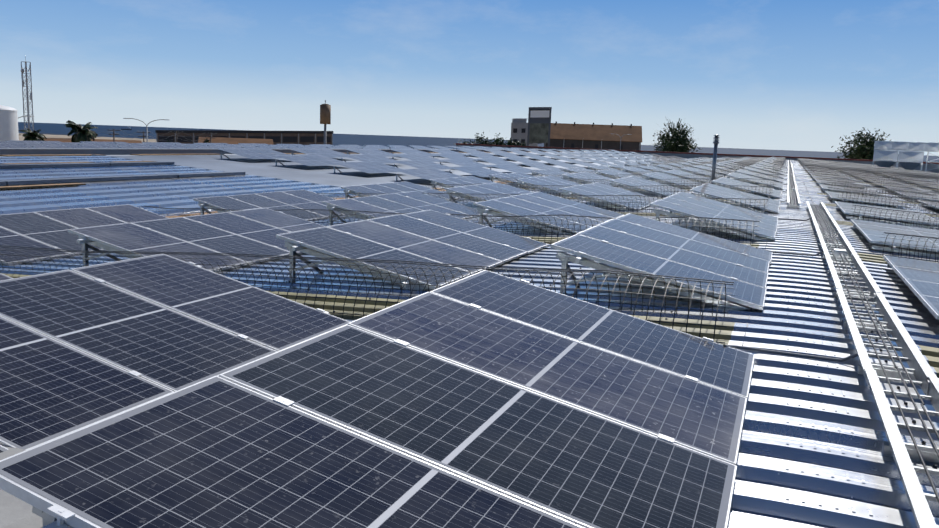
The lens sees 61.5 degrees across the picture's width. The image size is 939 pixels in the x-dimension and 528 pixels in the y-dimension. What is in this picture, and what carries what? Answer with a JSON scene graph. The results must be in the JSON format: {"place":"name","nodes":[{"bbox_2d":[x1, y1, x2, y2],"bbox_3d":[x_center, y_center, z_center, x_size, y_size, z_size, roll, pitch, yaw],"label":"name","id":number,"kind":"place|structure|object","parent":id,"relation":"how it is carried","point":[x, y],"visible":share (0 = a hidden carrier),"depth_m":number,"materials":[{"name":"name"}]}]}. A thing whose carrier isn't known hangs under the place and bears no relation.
{"place":"outdoors","nodes":[
{"label":"outdoors","id":0,"kind":"place"},
{"bbox_2d":[19,133,156,141],"bbox_3d":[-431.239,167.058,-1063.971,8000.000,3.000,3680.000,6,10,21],"label":"terrain","id":1,"kind":"structure","parent":0,"point":[21,137],"depth_m":722.52,"materials":[{"name":"brown soil"}]},
{"bbox_2d":[0,105,18,141],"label":"white storage tank","id":2,"kind":"object","parent":1,"relation":"on","point":[8,123],"visible":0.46,"depth_m":98.71,"materials":[{"name":"metal"}]},
{"bbox_2d":[0,444,42,527],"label":"roof ledge","id":3,"kind":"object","parent":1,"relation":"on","point":[15,512],"depth_m":3.11,"materials":[{"name":"grey concrete"}]},
{"bbox_2d":[0,160,938,527],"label":"roof sheeting","id":4,"kind":"object","parent":3,"relation":"on","point":[764,476],"visible":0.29,"depth_m":6.17,"materials":[{"name":"white metal"}]},
{"bbox_2d":[0,162,938,342],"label":"skylight guards","id":5,"kind":"object","parent":4,"relation":"on","point":[638,174],"visible":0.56,"depth_m":11.12,"materials":[{"name":"grey metal"}]},
{"bbox_2d":[32,146,938,526],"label":"pv steel supports","id":6,"kind":"object","parent":4,"relation":"on","point":[48,518],"visible":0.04,"depth_m":10.17,"materials":[{"name":"grey metal"}]},
{"bbox_2d":[0,141,938,527],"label":"solar panel frames","id":7,"kind":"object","parent":6,"relation":"on","point":[66,517],"visible":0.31,"depth_m":6.09,"materials":[{"name":"silver metal"}]},
{"bbox_2d":[0,140,938,527],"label":"solar panels","id":8,"kind":"object","parent":7,"relation":"in","point":[216,452],"visible":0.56,"depth_m":4.33,"materials":[{"name":"blue glass"}]},
{"bbox_2d":[288,182,938,527],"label":"roof bolts","id":9,"kind":"object","parent":4,"relation":"on","point":[831,470],"visible":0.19,"depth_m":4.55,"materials":[{"name":"grey metal"}]},
{"bbox_2d":[456,143,938,172],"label":"parapet wall","id":10,"kind":"structure","parent":4,"relation":"on","point":[688,155],"depth_m":120.47,"materials":[{"name":"grey concrete"}]},
{"bbox_2d":[711,135,719,183],"bbox_3d":[9.635,-4.028,31.050,0.437,2.100,0.437,6,10,21],"label":"roof vent pipe","id":11,"kind":"object","parent":4,"relation":"on","point":[715,141],"visible":0.83,"depth_m":30.97,"materials":[{"name":"grey metal"}]},
{"bbox_2d":[655,157,938,178],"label":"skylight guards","id":12,"kind":"object","parent":4,"relation":"on","point":[824,163],"visible":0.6,"depth_m":77.81,"materials":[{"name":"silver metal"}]},
{"bbox_2d":[787,160,938,527],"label":"cable tray ladders","id":13,"kind":"object","parent":4,"relation":"on","point":[922,374],"visible":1,"depth_m":5.13,"materials":[{"name":"silver metal"}]},
{"bbox_2d":[723,160,938,502],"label":"dc cable conduits","id":14,"kind":"object","parent":13,"relation":"in","point":[840,252],"visible":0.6,"depth_m":5.48,"materials":[{"name":"black metal"}]},
{"bbox_2d":[872,141,938,170],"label":"roof duct unit","id":15,"kind":"object","parent":4,"relation":"on","point":[909,157],"visible":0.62,"depth_m":90.69,"materials":[{"name":"metal"}]},
{"bbox_2d":[21,56,33,133],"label":"lattice mast","id":16,"kind":"object","parent":1,"relation":"on","point":[27,94],"visible":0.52,"depth_m":141.34,"materials":[{"name":"grey metal"}]},
{"bbox_2d":[21,128,46,140],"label":"palm","id":17,"kind":"object","parent":1,"relation":"on","point":[30,135],"visible":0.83,"depth_m":116.20,"materials":[{"name":"green plant"}]},
{"bbox_2d":[65,120,97,142],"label":"palm","id":18,"kind":"object","parent":1,"relation":"on","point":[83,133],"visible":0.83,"depth_m":104.16,"materials":[{"name":"green plant"}]},
{"bbox_2d":[41,138,141,142],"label":"sand shed roof","id":19,"kind":"structure","parent":1,"relation":"on","point":[97,140],"depth_m":154.51,"materials":[{"name":"beige metal"}]},
{"bbox_2d":[18,129,215,142],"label":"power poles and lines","id":20,"kind":"object","parent":1,"relation":"on","point":[143,132],"visible":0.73,"depth_m":136.89,"materials":[{"name":"brown wood"}]},
{"bbox_2d":[123,118,167,141],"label":"double street lamp","id":21,"kind":"object","parent":1,"relation":"on","point":[145,124],"visible":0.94,"depth_m":116.73,"materials":[{"name":"grey metal"}]},
{"bbox_2d":[320,100,330,143],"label":"billboard sign","id":22,"kind":"object","parent":1,"relation":"on","point":[325,113],"visible":0.67,"depth_m":144.30,"materials":[{"name":"brown"}]},
{"bbox_2d":[469,132,491,144],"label":"hedge tree","id":23,"kind":"object","parent":1,"relation":"on","point":[479,141],"visible":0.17,"depth_m":168.58,"materials":[{"name":"green plant"}]},
{"bbox_2d":[488,133,506,144],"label":"hedge tree","id":24,"kind":"object","parent":1,"relation":"on","point":[498,141],"visible":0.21,"depth_m":162.05,"materials":[{"name":"green plant"}]},
{"bbox_2d":[506,138,516,145],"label":"hedge tree","id":25,"kind":"object","parent":1,"relation":"on","point":[511,142],"visible":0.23,"depth_m":168.11,"materials":[{"name":"green plant"}]},
{"bbox_2d":[515,139,526,145],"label":"hedge tree","id":26,"kind":"object","parent":1,"relation":"on","point":[518,143],"visible":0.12,"depth_m":162.86,"materials":[{"name":"green plant"}]},
{"bbox_2d":[652,118,699,152],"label":"round tree","id":27,"kind":"object","parent":1,"relation":"on","point":[672,144],"visible":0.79,"depth_m":142.18,"materials":[{"name":"green plant"}]},
{"bbox_2d":[831,127,890,159],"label":"tree","id":28,"kind":"object","parent":1,"relation":"on","point":[864,149],"visible":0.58,"depth_m":131.97,"materials":[{"name":"green plant"}]},
{"bbox_2d":[198,137,273,144],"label":"tan shed roof","id":29,"kind":"structure","parent":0,"point":[237,140],"depth_m":173.04,"materials":[{"name":"beige metal"}]},
{"bbox_2d":[155,130,332,144],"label":"long dark shed","id":30,"kind":"structure","parent":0,"point":[298,137],"depth_m":203.89,"materials":[{"name":"black"}]},
{"bbox_2d":[0,148,683,217],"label":"corrugated roof","id":31,"kind":"structure","parent":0,"point":[38,179],"depth_m":27.61,"materials":[{"name":"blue metal"}]},
{"bbox_2d":[0,0,938,155],"label":"sky","id":32,"kind":"structure","parent":0,"point":[795,75],"materials":[{"name":"blue"}]},
{"bbox_2d":[18,122,938,161],"bbox_3d":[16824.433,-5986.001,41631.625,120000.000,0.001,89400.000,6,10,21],"label":"sea water","id":33,"kind":"structure","parent":0,"point":[338,139],"depth_m":2875.27,"materials":[{"name":"liquid"}]},
{"bbox_2d":[510,118,540,145],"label":"building","id":34,"kind":"structure","parent":0,"point":[519,128],"depth_m":221.50,"materials":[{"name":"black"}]},
{"bbox_2d":[527,107,551,146],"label":"billboard tower","id":35,"kind":"structure","parent":0,"point":[539,123],"depth_m":200.88,"materials":[{"name":"grey"}]},
{"bbox_2d":[544,123,641,149],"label":"building","id":36,"kind":"structure","parent":0,"point":[590,136],"depth_m":230.54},
{"bbox_2d":[556,121,639,149],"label":"warehouse roof vents","id":37,"kind":"object","parent":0,"point":[601,141],"visible":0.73,"depth_m":229.39,"materials":[{"name":"metal"}]}
]}

